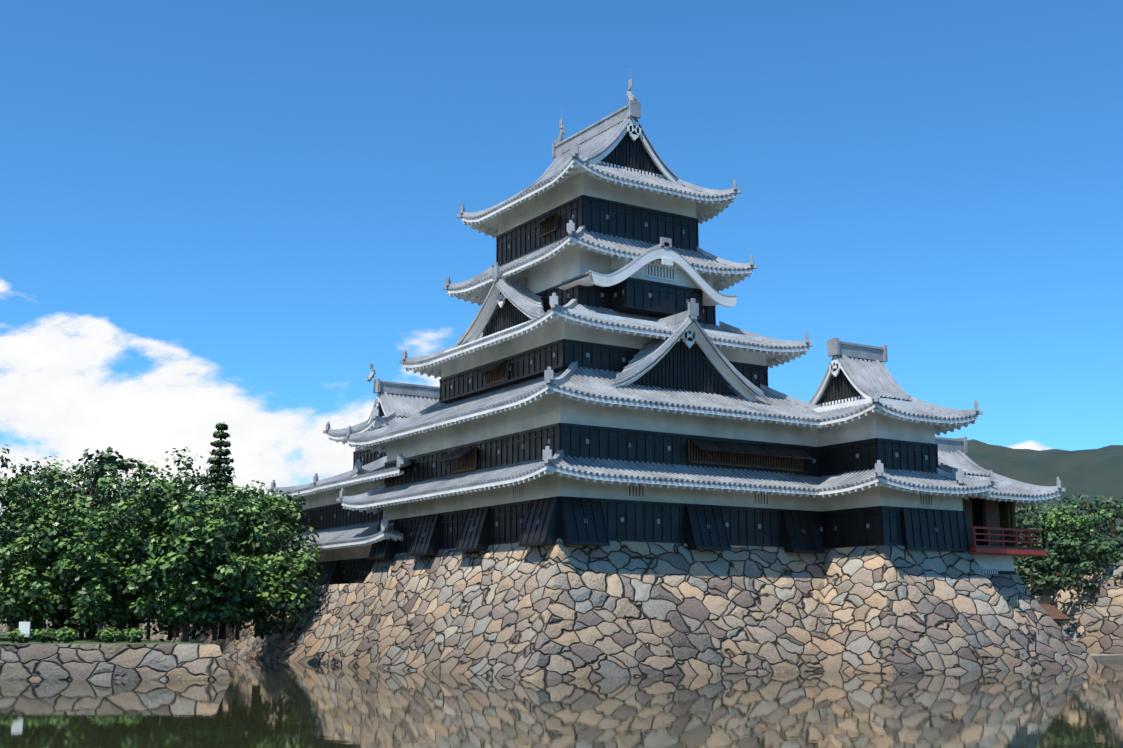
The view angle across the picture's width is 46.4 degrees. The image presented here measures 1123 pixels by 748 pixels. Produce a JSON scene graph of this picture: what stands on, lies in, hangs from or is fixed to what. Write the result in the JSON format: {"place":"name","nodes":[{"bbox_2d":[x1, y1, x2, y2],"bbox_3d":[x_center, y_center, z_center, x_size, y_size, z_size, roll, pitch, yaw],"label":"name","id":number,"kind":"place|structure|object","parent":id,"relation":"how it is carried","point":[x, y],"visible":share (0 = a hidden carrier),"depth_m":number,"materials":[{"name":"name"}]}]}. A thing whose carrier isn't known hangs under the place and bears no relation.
{"place":"outdoors","nodes":[
{"label":"outdoors","id":0,"kind":"place"},
{"bbox_2d":[0,644,230,679],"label":"stone retaining wall","id":1,"kind":"structure","parent":0,"point":[111,661],"depth_m":50.19,"materials":[{"name":"grey stone"}]},
{"bbox_2d":[0,656,1122,747],"bbox_3d":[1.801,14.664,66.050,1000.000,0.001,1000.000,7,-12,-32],"label":"moat water","id":2,"kind":"structure","parent":0,"point":[257,703],"depth_m":33.40,"materials":[{"name":"grey liquid"}]},
{"bbox_2d":[0,562,1122,653],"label":"ground","id":3,"kind":"structure","parent":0,"point":[1094,625],"depth_m":78.93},
{"bbox_2d":[0,632,203,643],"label":"grass","id":4,"kind":"structure","parent":3,"relation":"on","point":[4,638],"depth_m":54.03,"materials":[{"name":"green plant"}]},
{"bbox_2d":[6,460,191,637],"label":"tree trunks","id":5,"kind":"object","parent":4,"relation":"on","point":[91,634],"visible":0.17,"depth_m":65.96,"materials":[{"name":"brown wood"}]},
{"bbox_2d":[0,446,200,556],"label":"tree","id":6,"kind":"object","parent":5,"relation":"on","point":[102,453],"visible":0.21,"depth_m":66.56,"materials":[{"name":"green plant"}]},
{"bbox_2d":[1,424,239,539],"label":"tree","id":7,"kind":"object","parent":4,"relation":"on","point":[98,470],"visible":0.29,"depth_m":78.44,"materials":[{"name":"green plant"}]},
{"bbox_2d":[0,422,327,642],"bbox_3d":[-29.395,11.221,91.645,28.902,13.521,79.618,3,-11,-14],"label":"trees","id":8,"kind":"object","parent":4,"relation":"on","point":[135,591],"visible":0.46,"depth_m":58.49,"materials":[{"name":"green plant"}]},
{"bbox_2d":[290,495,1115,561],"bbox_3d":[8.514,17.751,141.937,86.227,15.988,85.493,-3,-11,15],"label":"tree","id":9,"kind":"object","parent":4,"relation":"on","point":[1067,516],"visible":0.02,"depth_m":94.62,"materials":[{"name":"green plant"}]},
{"bbox_2d":[292,498,1116,565],"bbox_3d":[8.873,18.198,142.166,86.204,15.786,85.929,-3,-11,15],"label":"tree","id":10,"kind":"object","parent":4,"relation":"on","point":[1062,526],"visible":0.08,"depth_m":93.97,"materials":[{"name":"green plant"}]},
{"bbox_2d":[1009,499,1122,596],"bbox_3d":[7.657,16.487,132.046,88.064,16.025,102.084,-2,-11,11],"label":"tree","id":11,"kind":"object","parent":4,"relation":"on","point":[1073,559],"visible":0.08,"depth_m":91.41,"materials":[{"name":"green plant"}]},
{"bbox_2d":[1065,517,1080,563],"bbox_3d":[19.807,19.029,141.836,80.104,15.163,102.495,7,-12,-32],"label":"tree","id":12,"kind":"object","parent":3,"relation":"on","point":[1071,549],"depth_m":93.57,"materials":[{"name":"green plant"}]},
{"bbox_2d":[0,0,1122,531],"label":"sky","id":13,"kind":"structure","parent":0,"point":[212,212],"materials":[{"name":"blue"}]},
{"bbox_2d":[221,70,1102,679],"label":"castle","id":14,"kind":"structure","parent":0,"point":[558,610],"depth_m":61.17,"materials":[{"name":"beige stone"}]},
{"bbox_2d":[268,79,1064,549],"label":"roof","id":15,"kind":"structure","parent":14,"relation":"attached to","point":[408,407],"depth_m":64.27,"materials":[{"name":"grey tile"}]},
{"bbox_2d":[379,132,1015,574],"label":"gable wall","id":16,"kind":"structure","parent":14,"relation":"attached to","point":[679,366],"depth_m":63.26,"materials":[{"name":"black wood"}]},
{"bbox_2d":[965,439,1122,561],"bbox_3d":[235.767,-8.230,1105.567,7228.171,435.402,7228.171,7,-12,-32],"label":"mountains","id":17,"kind":"structure","parent":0,"point":[1093,473],"depth_m":2820.36,"materials":[{"name":"green plant"}]},
{"bbox_2d":[1037,601,1070,626],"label":"ramp","id":18,"kind":"structure","parent":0,"point":[1055,615],"depth_m":74.42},
{"bbox_2d":[1009,493,1122,597],"bbox_3d":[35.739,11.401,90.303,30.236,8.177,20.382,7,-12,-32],"label":"tree","id":19,"kind":"object","parent":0,"point":[1066,558],"visible":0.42,"depth_m":80.70,"materials":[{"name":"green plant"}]},
{"bbox_2d":[1088,653,1122,659],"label":"stone ledge","id":20,"kind":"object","parent":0,"point":[1107,656],"depth_m":73.26,"materials":[{"name":"grey stone"}]}
]}

